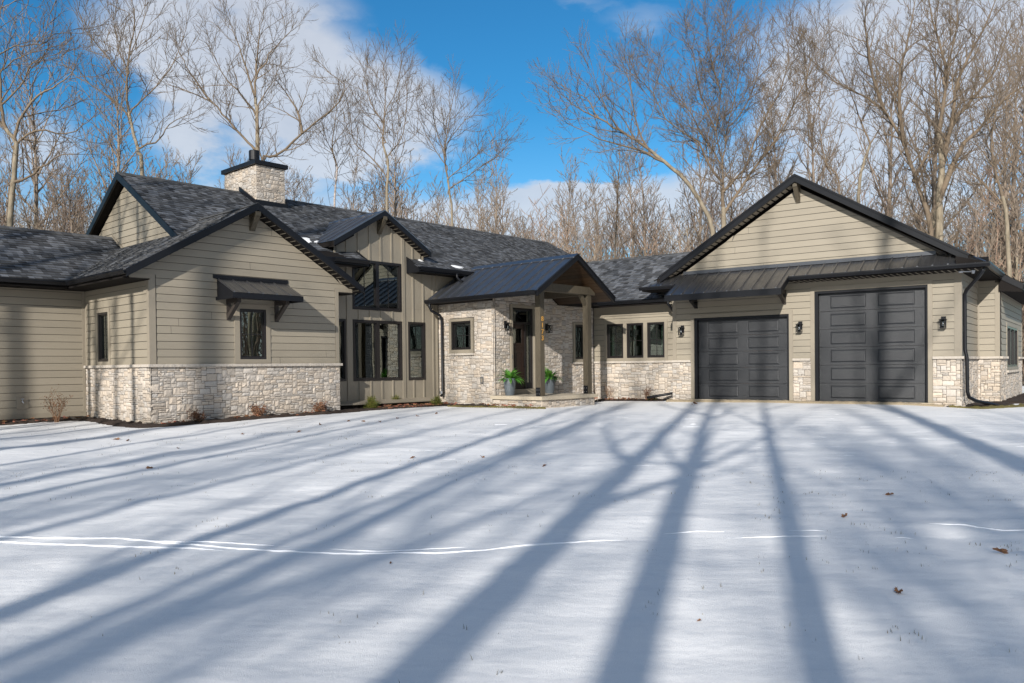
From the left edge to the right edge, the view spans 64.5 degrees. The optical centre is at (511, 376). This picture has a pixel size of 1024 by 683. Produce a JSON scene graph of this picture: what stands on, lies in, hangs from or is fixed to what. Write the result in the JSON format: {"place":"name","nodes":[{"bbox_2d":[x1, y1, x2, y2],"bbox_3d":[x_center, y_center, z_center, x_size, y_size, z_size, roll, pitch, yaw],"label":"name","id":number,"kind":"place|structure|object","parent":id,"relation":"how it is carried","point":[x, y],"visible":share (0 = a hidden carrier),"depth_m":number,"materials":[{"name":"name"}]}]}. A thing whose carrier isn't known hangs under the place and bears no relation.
{"place":"outdoors","nodes":[
{"label":"outdoors","id":0,"kind":"place"},
{"bbox_2d":[0,384,1023,682],"bbox_3d":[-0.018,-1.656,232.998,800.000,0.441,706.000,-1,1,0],"label":"snow ground","id":1,"kind":"structure","parent":0,"point":[632,602],"depth_m":6.38,"materials":[{"name":"white snow"}]},
{"bbox_2d":[39,384,72,422],"bbox_3d":[-10.927,0.632,19.456,0.682,0.928,0.814,-1,1,-34],"label":"bare shrub","id":2,"kind":"object","parent":1,"relation":"on","point":[56,419],"visible":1,"depth_m":19.46,"materials":[{"name":"brown plant"}]},
{"bbox_2d":[0,409,359,427],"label":"mulch bed","id":3,"kind":"object","parent":1,"relation":"on","point":[121,423],"visible":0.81,"depth_m":19.32,"materials":[{"name":"brown soil"}]},
{"bbox_2d":[186,408,207,421],"bbox_3d":[-7.300,0.898,18.796,0.438,0.367,0.369,-1,1,0],"label":"dwarf shrub","id":4,"kind":"object","parent":3,"relation":"on","point":[198,415],"visible":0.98,"depth_m":18.77,"materials":[{"name":"brown plant"}]},
{"bbox_2d":[249,404,268,415],"bbox_3d":[-6.226,0.835,20.008,0.403,0.363,0.439,0,1,45],"label":"dwarf shrub","id":5,"kind":"object","parent":3,"relation":"on","point":[258,412],"visible":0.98,"depth_m":19.95,"materials":[{"name":"brown plant"}]},
{"bbox_2d":[130,0,362,189],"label":"oak tree","id":6,"kind":"object","parent":1,"relation":"on","point":[256,111],"visible":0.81,"depth_m":37.67,"materials":[{"name":"brown plant"}]},
{"bbox_2d":[2,397,655,423],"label":"leaf litter","id":7,"kind":"object","parent":1,"relation":"on","point":[384,405],"visible":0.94,"depth_m":22.99,"materials":[{"name":"brown plant"}]},
{"bbox_2d":[331,22,432,211],"bbox_3d":[-6.569,-8.194,39.728,5.138,18.116,3.834,0,1,23],"label":"maple tree","id":8,"kind":"object","parent":1,"relation":"on","point":[367,82],"visible":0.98,"depth_m":39.82,"materials":[{"name":"brown plant"}]},
{"bbox_2d":[340,403,493,410],"bbox_3d":[-2.736,0.902,23.119,2.655,0.179,4.228,0,1,43],"label":"mulch bed","id":9,"kind":"object","parent":1,"relation":"on","point":[386,407],"visible":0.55,"depth_m":23.57,"materials":[{"name":"brown soil"}]},
{"bbox_2d":[364,395,379,408],"bbox_3d":[-3.966,0.744,22.995,0.519,0.482,0.508,-1,1,0],"label":"boxwood shrub","id":10,"kind":"object","parent":9,"relation":"on","point":[372,403],"visible":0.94,"depth_m":22.92,"materials":[{"name":"green plant"}]},
{"bbox_2d":[447,405,545,408],"bbox_3d":[-0.428,0.885,23.209,3.496,0.151,0.532,0,1,31],"label":"turf edge","id":11,"kind":"object","parent":1,"relation":"on","point":[539,407],"visible":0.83,"depth_m":23.23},
{"bbox_2d":[0,150,1023,423],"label":"house","id":12,"kind":"structure","parent":1,"relation":"on","point":[148,300],"depth_m":22.51,"materials":[{"name":"grey wood"}]},
{"bbox_2d":[97,312,107,361],"bbox_3d":[-10.036,-0.983,20.037,0.660,1.210,0.110,0,1,43],"label":"window","id":13,"kind":"structure","parent":12,"relation":"in","point":[102,317],"depth_m":20.17,"materials":[{"name":"glass"}]},
{"bbox_2d":[240,309,266,358],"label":"window","id":14,"kind":"structure","parent":12,"relation":"in","point":[252,321],"depth_m":20.38,"materials":[{"name":"black glass"}]},
{"bbox_2d":[339,319,346,380],"bbox_3d":[-4.961,-0.752,22.699,0.110,1.750,0.710,0,1,43],"label":"window","id":15,"kind":"structure","parent":12,"relation":"in","point":[342,322],"depth_m":22.89,"materials":[{"name":"glass"}]},
{"bbox_2d":[352,261,401,311],"bbox_3d":[-3.967,-2.662,23.779,0.110,1.440,1.790,0,1,43],"label":"window","id":16,"kind":"structure","parent":12,"relation":"in","point":[381,281],"depth_m":23.87,"materials":[{"name":"black glass"}]},
{"bbox_2d":[353,319,402,380],"bbox_3d":[-3.946,-0.772,23.803,0.110,1.760,1.790,0,1,43],"label":"window","id":17,"kind":"structure","parent":12,"relation":"in","point":[377,345],"depth_m":23.75,"materials":[{"name":"clear glass"}]},
{"bbox_2d":[408,322,425,379],"bbox_3d":[-2.945,-0.792,24.893,0.110,1.770,0.670,0,1,43],"label":"window","id":18,"kind":"structure","parent":12,"relation":"in","point":[416,330],"depth_m":24.93,"materials":[{"name":"glass"}]},
{"bbox_2d":[451,321,470,349],"bbox_3d":[-1.506,-1.267,24.833,0.870,0.870,0.135,0,1,43],"label":"window","id":19,"kind":"structure","parent":12,"relation":"in","point":[460,330],"depth_m":24.90,"materials":[{"name":"glass"}]},
{"bbox_2d":[504,378,515,395],"bbox_3d":[-0.064,0.291,23.839,0.370,0.500,0.370,-1,1,0],"label":"planter","id":20,"kind":"object","parent":12,"relation":"on","point":[509,388],"visible":0.87,"depth_m":23.70,"materials":[{"name":"grey metal"}]},
{"bbox_2d":[495,368,524,383],"bbox_3d":[-0.045,-0.027,23.884,0.969,0.588,0.931,-1,1,0],"label":"fern","id":21,"kind":"object","parent":20,"relation":"in","point":[512,374],"visible":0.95,"depth_m":23.73,"materials":[{"name":"green plant"}]},
{"bbox_2d":[513,308,531,388],"bbox_3d":[0.267,-0.866,24.860,0.124,2.470,0.990,0,1,43],"label":"entry door","id":22,"kind":"structure","parent":12,"relation":"in","point":[522,317],"depth_m":24.93,"materials":[{"name":"brown wood"}]},
{"bbox_2d":[545,377,555,393],"bbox_3d":[1.167,0.260,25.178,0.370,0.500,0.370,-1,1,0],"label":"planter","id":23,"kind":"object","parent":12,"relation":"on","point":[549,386],"visible":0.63,"depth_m":25.04,"materials":[{"name":"grey ceramic"}]},
{"bbox_2d":[545,368,563,382],"bbox_3d":[1.213,-0.062,25.205,0.922,0.592,0.927,-1,1,-32],"label":"fern","id":24,"kind":"object","parent":23,"relation":"in","point":[548,374],"visible":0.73,"depth_m":25.00,"materials":[{"name":"green plant"}]},
{"bbox_2d":[575,324,582,358],"bbox_3d":[2.206,-1.158,26.902,0.135,1.140,0.570,0,1,43],"label":"window","id":25,"kind":"structure","parent":12,"relation":"in","point":[578,328],"depth_m":26.95,"materials":[{"name":"glass"}]},
{"bbox_2d":[607,324,641,357],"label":"window","id":26,"kind":"structure","parent":12,"relation":"in","point":[614,331],"depth_m":27.27,"materials":[{"name":"glass"}]},
{"bbox_2d":[627,323,661,357],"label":"window","id":27,"kind":"structure","parent":12,"relation":"in","point":[656,351],"depth_m":26.76,"materials":[{"name":"brown metal"}]},
{"bbox_2d":[647,322,663,357],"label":"window","id":28,"kind":"structure","parent":12,"relation":"in","point":[649,325],"depth_m":26.32,"materials":[{"name":"brown metal"}]},
{"bbox_2d":[694,314,788,399],"bbox_3d":[6.788,-0.545,24.000,2.870,2.490,0.212,0,1,36],"label":"garage door","id":29,"kind":"structure","parent":12,"relation":"in","point":[746,369],"depth_m":24.00,"materials":[{"name":"black metal"}]},
{"bbox_2d":[815,284,927,402],"bbox_3d":[9.654,-0.844,21.876,2.845,3.080,0.212,0,1,36],"label":"garage door","id":30,"kind":"structure","parent":12,"relation":"in","point":[845,370],"depth_m":21.86,"materials":[{"name":"black metal"}]},
{"bbox_2d":[1007,326,1017,366],"bbox_3d":[15.566,-0.933,25.348,0.110,1.220,3.360,0,1,36],"label":"window","id":31,"kind":"structure","parent":12,"relation":"in","point":[1012,341],"depth_m":25.73,"materials":[{"name":"glass"}]},
{"bbox_2d":[0,137,1023,378],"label":"sapling thicket","id":32,"kind":"object","parent":1,"relation":"on","point":[999,260],"visible":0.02,"depth_m":44.33,"materials":[{"name":"brown plant"}]},
{"bbox_2d":[0,412,1023,554],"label":"snow track","id":33,"kind":"structure","parent":1,"relation":"on","point":[368,552],"depth_m":6.53,"materials":[{"name":"white snow"}]},
{"bbox_2d":[521,12,714,235],"bbox_3d":[4.538,-7.379,35.236,8.178,16.183,4.223,0,1,17],"label":"leaning tree","id":34,"kind":"object","parent":1,"relation":"on","point":[657,157],"visible":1,"depth_m":35.59,"materials":[{"name":"brown plant"}]},
{"bbox_2d":[595,398,667,401],"bbox_3d":[3.287,0.801,25.470,2.314,0.198,2.803,0,1,35],"label":"mulch bed","id":35,"kind":"object","parent":1,"relation":"on","point":[632,399],"visible":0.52,"depth_m":26.20,"materials":[{"name":"brown soil"}]},
{"bbox_2d":[595,0,841,242],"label":"oak tree","id":36,"kind":"object","parent":1,"relation":"on","point":[721,115],"visible":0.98,"depth_m":39.35,"materials":[{"name":"brown plant"}]},
{"bbox_2d":[666,399,943,406],"bbox_3d":[7.920,0.736,22.905,7.650,0.169,0.470,0,1,36],"label":"gravel apron","id":37,"kind":"object","parent":1,"relation":"on","point":[836,402],"visible":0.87,"depth_m":22.39,"materials":[{"name":"beige gravel"}]},
{"bbox_2d":[778,0,1023,249],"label":"oak tree","id":38,"kind":"object","parent":1,"relation":"on","point":[942,184],"visible":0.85,"depth_m":36.90,"materials":[{"name":"brown plant"}]},
{"bbox_2d":[894,35,1023,277],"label":"maple tree","id":39,"kind":"object","parent":1,"relation":"on","point":[1002,200],"visible":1,"depth_m":33.88,"materials":[{"name":"brown plant"}]},
{"bbox_2d":[948,403,1023,408],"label":"turf edge","id":40,"kind":"object","parent":1,"relation":"on","point":[993,406],"visible":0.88,"depth_m":20.34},
{"bbox_2d":[967,393,1023,405],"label":"mulch bed","id":41,"kind":"object","parent":1,"relation":"on","point":[1018,399],"visible":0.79,"depth_m":22.41,"materials":[{"name":"brown soil"}]},
{"bbox_2d":[0,0,1023,264],"label":"sky","id":42,"kind":"structure","parent":0,"point":[496,40],"materials":[{"name":"blue"}]},
{"label":"woodland floor","id":43,"kind":"structure","parent":0,"visible":0},
{"bbox_2d":[0,114,42,227],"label":"woodland tree","id":44,"kind":"object","parent":43,"relation":"on","point":[8,184],"visible":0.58,"depth_m":50.15,"materials":[{"name":"brown plant"}]},
{"bbox_2d":[0,4,100,233],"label":"woodland tree","id":45,"kind":"object","parent":43,"relation":"on","point":[35,179],"visible":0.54,"depth_m":52.07,"materials":[{"name":"brown plant"}]},
{"bbox_2d":[19,149,93,232],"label":"woodland tree","id":46,"kind":"object","parent":43,"relation":"on","point":[55,222],"visible":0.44,"depth_m":42.24,"materials":[{"name":"brown plant"}]},
{"bbox_2d":[31,135,91,232],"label":"woodland tree","id":47,"kind":"object","parent":43,"relation":"on","point":[70,197],"visible":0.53,"depth_m":42.77,"materials":[{"name":"brown plant"}]},
{"bbox_2d":[0,0,144,226],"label":"maple tree","id":48,"kind":"object","parent":43,"relation":"on","point":[13,182],"visible":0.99,"depth_m":29.80,"materials":[{"name":"brown plant"}]},
{"bbox_2d":[52,166,92,233],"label":"woodland tree","id":49,"kind":"object","parent":43,"relation":"on","point":[75,202],"visible":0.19,"depth_m":49.14,"materials":[{"name":"brown plant"}]},
{"bbox_2d":[72,128,116,233],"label":"woodland tree","id":50,"kind":"object","parent":43,"relation":"on","point":[97,177],"visible":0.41,"depth_m":50.54,"materials":[{"name":"brown plant"}]},
{"bbox_2d":[65,14,194,230],"bbox_3d":[-21.815,-9.878,45.370,6.262,21.743,6.716,-1,1,6],"label":"woodland tree","id":51,"kind":"object","parent":43,"relation":"on","point":[118,156],"visible":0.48,"depth_m":45.35,"materials":[{"name":"brown plant"}]},
{"bbox_2d":[45,0,231,175],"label":"maple tree","id":52,"kind":"object","parent":43,"relation":"on","point":[129,111],"visible":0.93,"depth_m":35.80,"materials":[{"name":"brown plant"}]},
{"bbox_2d":[146,135,181,179],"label":"woodland tree","id":53,"kind":"object","parent":43,"relation":"on","point":[165,166],"visible":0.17,"depth_m":55.12,"materials":[{"name":"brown plant"}]},
{"bbox_2d":[165,149,205,182],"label":"woodland tree","id":54,"kind":"object","parent":43,"relation":"on","point":[182,172],"visible":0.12,"depth_m":52.47,"materials":[{"name":"brown plant"}]},
{"bbox_2d":[285,165,312,200],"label":"woodland tree","id":55,"kind":"object","parent":43,"relation":"on","point":[298,183],"visible":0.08,"depth_m":46.15,"materials":[{"name":"brown plant"}]},
{"bbox_2d":[291,169,323,204],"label":"woodland tree","id":56,"kind":"object","parent":43,"relation":"on","point":[305,189],"visible":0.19,"depth_m":50.54,"materials":[{"name":"brown plant"}]},
{"bbox_2d":[292,64,370,206],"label":"birch tree","id":57,"kind":"object","parent":43,"relation":"on","point":[334,155],"visible":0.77,"depth_m":43.79,"materials":[{"name":"brown plant"}]},
{"bbox_2d":[327,148,374,212],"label":"woodland tree","id":58,"kind":"object","parent":43,"relation":"on","point":[354,178],"visible":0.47,"depth_m":43.84,"materials":[{"name":"brown plant"}]},
{"bbox_2d":[357,169,403,215],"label":"woodland tree","id":59,"kind":"object","parent":43,"relation":"on","point":[375,195],"visible":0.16,"depth_m":48.84,"materials":[{"name":"brown plant"}]},
{"bbox_2d":[369,162,400,214],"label":"woodland tree","id":60,"kind":"object","parent":43,"relation":"on","point":[381,189],"visible":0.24,"depth_m":54.88,"materials":[{"name":"brown plant"}]},
{"bbox_2d":[358,151,413,215],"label":"woodland tree","id":61,"kind":"object","parent":43,"relation":"on","point":[380,187],"visible":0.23,"depth_m":54.85,"materials":[{"name":"brown plant"}]},
{"bbox_2d":[367,108,420,218],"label":"woodland tree","id":62,"kind":"object","parent":43,"relation":"on","point":[395,202],"visible":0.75,"depth_m":40.89,"materials":[{"name":"brown plant"}]},
{"bbox_2d":[390,170,437,222],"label":"woodland tree","id":63,"kind":"object","parent":43,"relation":"on","point":[413,188],"visible":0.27,"depth_m":66.42,"materials":[{"name":"brown plant"}]},
{"bbox_2d":[417,182,446,224],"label":"woodland tree","id":64,"kind":"object","parent":43,"relation":"on","point":[435,198],"visible":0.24,"depth_m":74.20,"materials":[{"name":"brown plant"}]},
{"bbox_2d":[419,171,455,225],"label":"woodland tree","id":65,"kind":"object","parent":43,"relation":"on","point":[436,220],"visible":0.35,"depth_m":69.78,"materials":[{"name":"brown plant"}]},
{"bbox_2d":[440,179,478,229],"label":"woodland tree","id":66,"kind":"object","parent":43,"relation":"on","point":[455,195],"visible":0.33,"depth_m":75.06,"materials":[{"name":"brown plant"}]},
{"bbox_2d":[401,55,533,225],"bbox_3d":[-2.230,-7.955,42.042,7.363,17.421,3.444,-1,1,-13],"label":"maple tree","id":67,"kind":"object","parent":43,"relation":"on","point":[448,129],"visible":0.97,"depth_m":41.81,"materials":[{"name":"brown plant"}]},
{"bbox_2d":[462,174,498,229],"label":"woodland tree","id":68,"kind":"object","parent":43,"relation":"on","point":[467,211],"visible":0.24,"depth_m":63.81,"materials":[{"name":"brown plant"}]},
{"bbox_2d":[453,163,512,234],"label":"woodland tree","id":69,"kind":"object","parent":43,"relation":"on","point":[480,213],"visible":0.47,"depth_m":41.48,"materials":[{"name":"brown plant"}]},
{"bbox_2d":[475,130,530,235],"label":"woodland tree","id":70,"kind":"object","parent":43,"relation":"on","point":[500,185],"visible":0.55,"depth_m":57.88,"materials":[{"name":"brown plant"}]},
{"bbox_2d":[490,174,525,235],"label":"woodland tree","id":71,"kind":"object","parent":43,"relation":"on","point":[500,208],"visible":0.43,"depth_m":55.31,"materials":[{"name":"brown plant"}]},
{"bbox_2d":[501,209,537,238],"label":"woodland tree","id":72,"kind":"object","parent":43,"relation":"on","point":[516,227],"visible":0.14,"depth_m":44.23,"materials":[{"name":"brown plant"}]},
{"bbox_2d":[544,191,591,257],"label":"woodland tree","id":73,"kind":"object","parent":43,"relation":"on","point":[562,223],"visible":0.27,"depth_m":69.64,"materials":[{"name":"brown plant"}]},
{"bbox_2d":[537,147,599,253],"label":"woodland tree","id":74,"kind":"object","parent":43,"relation":"on","point":[569,221],"visible":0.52,"depth_m":46.78,"materials":[{"name":"brown plant"}]},
{"bbox_2d":[560,168,602,261],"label":"woodland tree","id":75,"kind":"object","parent":43,"relation":"on","point":[573,213],"visible":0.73,"depth_m":43.16,"materials":[{"name":"brown plant"}]},
{"bbox_2d":[577,192,608,259],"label":"woodland tree","id":76,"kind":"object","parent":43,"relation":"on","point":[589,224],"visible":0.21,"depth_m":71.55,"materials":[{"name":"brown plant"}]},
{"bbox_2d":[576,188,616,260],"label":"woodland tree","id":77,"kind":"object","parent":43,"relation":"on","point":[594,235],"visible":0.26,"depth_m":61.38,"materials":[{"name":"brown plant"}]},
{"bbox_2d":[582,164,625,258],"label":"woodland tree","id":78,"kind":"object","parent":43,"relation":"on","point":[591,179],"visible":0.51,"depth_m":66.19,"materials":[{"name":"brown plant"}]},
{"bbox_2d":[584,197,632,258],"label":"woodland tree","id":79,"kind":"object","parent":43,"relation":"on","point":[610,229],"visible":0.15,"depth_m":53.84,"materials":[{"name":"brown plant"}]},
{"bbox_2d":[592,186,629,260],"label":"woodland tree","id":80,"kind":"object","parent":43,"relation":"on","point":[613,235],"visible":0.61,"depth_m":45.23,"materials":[{"name":"brown plant"}]},
{"bbox_2d":[587,95,655,258],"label":"maple tree","id":81,"kind":"object","parent":43,"relation":"on","point":[616,181],"visible":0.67,"depth_m":45.86,"materials":[{"name":"brown plant"}]},
{"bbox_2d":[608,139,654,257],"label":"woodland tree","id":82,"kind":"object","parent":43,"relation":"on","point":[631,203],"visible":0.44,"depth_m":63.53,"materials":[{"name":"brown plant"}]},
{"bbox_2d":[621,199,663,256],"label":"woodland tree","id":83,"kind":"object","parent":43,"relation":"on","point":[642,226],"visible":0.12,"depth_m":54.61,"materials":[{"name":"brown plant"}]},
{"bbox_2d":[618,123,667,255],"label":"woodland tree","id":84,"kind":"object","parent":43,"relation":"on","point":[643,217],"visible":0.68,"depth_m":52.03,"materials":[{"name":"brown plant"}]},
{"bbox_2d":[633,195,685,256],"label":"woodland tree","id":85,"kind":"object","parent":43,"relation":"on","point":[651,241],"visible":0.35,"depth_m":46.75,"materials":[{"name":"brown plant"}]},
{"bbox_2d":[661,174,714,251],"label":"woodland tree","id":86,"kind":"object","parent":43,"relation":"on","point":[688,205],"visible":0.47,"depth_m":47.74,"materials":[{"name":"brown plant"}]},
{"bbox_2d":[661,87,744,250],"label":"woodland tree","id":87,"kind":"object","parent":43,"relation":"on","point":[699,209],"visible":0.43,"depth_m":55.44,"materials":[{"name":"brown plant"}]},
{"bbox_2d":[702,187,727,238],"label":"woodland tree","id":88,"kind":"object","parent":43,"relation":"on","point":[714,220],"visible":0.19,"depth_m":55.88,"materials":[{"name":"brown plant"}]},
{"bbox_2d":[709,120,754,226],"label":"woodland tree","id":89,"kind":"object","parent":43,"relation":"on","point":[732,212],"visible":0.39,"depth_m":42.37,"materials":[{"name":"brown plant"}]},
{"bbox_2d":[763,146,793,191],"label":"woodland tree","id":90,"kind":"object","parent":43,"relation":"on","point":[783,174],"visible":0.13,"depth_m":42.92,"materials":[{"name":"brown plant"}]},
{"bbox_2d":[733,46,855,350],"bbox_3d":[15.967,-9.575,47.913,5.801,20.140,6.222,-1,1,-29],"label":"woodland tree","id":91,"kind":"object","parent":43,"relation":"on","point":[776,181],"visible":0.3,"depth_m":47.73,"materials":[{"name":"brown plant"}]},
{"bbox_2d":[763,26,888,208],"bbox_3d":[19.780,-11.033,52.281,7.070,22.887,6.592,0,1,39],"label":"woodland tree","id":92,"kind":"object","parent":43,"relation":"on","point":[809,175],"visible":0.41,"depth_m":51.94,"materials":[{"name":"brown plant"}]},
{"bbox_2d":[815,141,845,194],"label":"woodland tree","id":93,"kind":"object","parent":43,"relation":"on","point":[826,169],"visible":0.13,"depth_m":48.51,"materials":[{"name":"brown plant"}]},
{"bbox_2d":[814,138,857,199],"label":"woodland tree","id":94,"kind":"object","parent":43,"relation":"on","point":[835,177],"visible":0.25,"depth_m":42.79,"materials":[{"name":"brown plant"}]},
{"bbox_2d":[769,2,919,202],"bbox_3d":[16.389,-8.666,39.835,7.621,18.498,4.158,-1,1,0],"label":"maple tree","id":95,"kind":"object","parent":43,"relation":"on","point":[859,189],"visible":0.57,"depth_m":39.65,"materials":[{"name":"brown plant"}]},
{"bbox_2d":[874,159,907,219],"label":"woodland tree","id":96,"kind":"object","parent":43,"relation":"on","point":[887,197],"visible":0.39,"depth_m":42.73,"materials":[{"name":"brown plant"}]},
{"bbox_2d":[840,7,966,225],"bbox_3d":[25.157,-12.245,53.784,7.777,25.176,7.251,-1,1,-15],"label":"woodland tree","id":97,"kind":"object","parent":43,"relation":"on","point":[890,166],"visible":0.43,"depth_m":54.02,"materials":[{"name":"brown plant"}]},
{"bbox_2d":[880,0,1023,241],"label":"woodland tree","id":98,"kind":"object","parent":43,"relation":"on","point":[933,185],"visible":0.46,"depth_m":43.17,"materials":[{"name":"brown plant"}]},
{"bbox_2d":[924,156,985,251],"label":"woodland tree","id":99,"kind":"object","parent":43,"relation":"on","point":[949,201],"visible":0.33,"depth_m":54.13,"materials":[{"name":"brown plant"}]},
{"bbox_2d":[926,19,1023,271],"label":"woodland tree","id":100,"kind":"object","parent":43,"relation":"on","point":[1005,185],"visible":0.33,"depth_m":49.06,"materials":[{"name":"brown plant"}]},
{"bbox_2d":[952,150,1003,260],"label":"woodland tree","id":101,"kind":"object","parent":43,"relation":"on","point":[976,213],"visible":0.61,"depth_m":41.60,"materials":[{"name":"brown plant"}]},
{"bbox_2d":[946,0,1023,253],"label":"woodland tree","id":102,"kind":"object","parent":43,"relation":"on","point":[1019,165],"visible":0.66,"depth_m":43.41,"materials":[{"name":"brown plant"}]},
{"bbox_2d":[946,6,1023,277],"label":"woodland tree","id":103,"kind":"object","parent":43,"relation":"on","point":[1013,118],"visible":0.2,"depth_m":56.31,"materials":[{"name":"brown plant"}]},
{"bbox_2d":[969,211,1001,261],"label":"woodland tree","id":104,"kind":"object","parent":43,"relation":"on","point":[987,239],"visible":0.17,"depth_m":44.85,"materials":[{"name":"brown plant"}]},
{"bbox_2d":[967,168,1013,266],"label":"woodland tree","id":105,"kind":"object","parent":43,"relation":"on","point":[991,225],"visible":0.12,"depth_m":52.03,"materials":[{"name":"brown plant"}]},
{"bbox_2d":[983,129,1023,280],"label":"woodland tree","id":106,"kind":"object","parent":43,"relation":"on","point":[1016,255],"visible":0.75,"depth_m":42.51,"materials":[{"name":"brown plant"}]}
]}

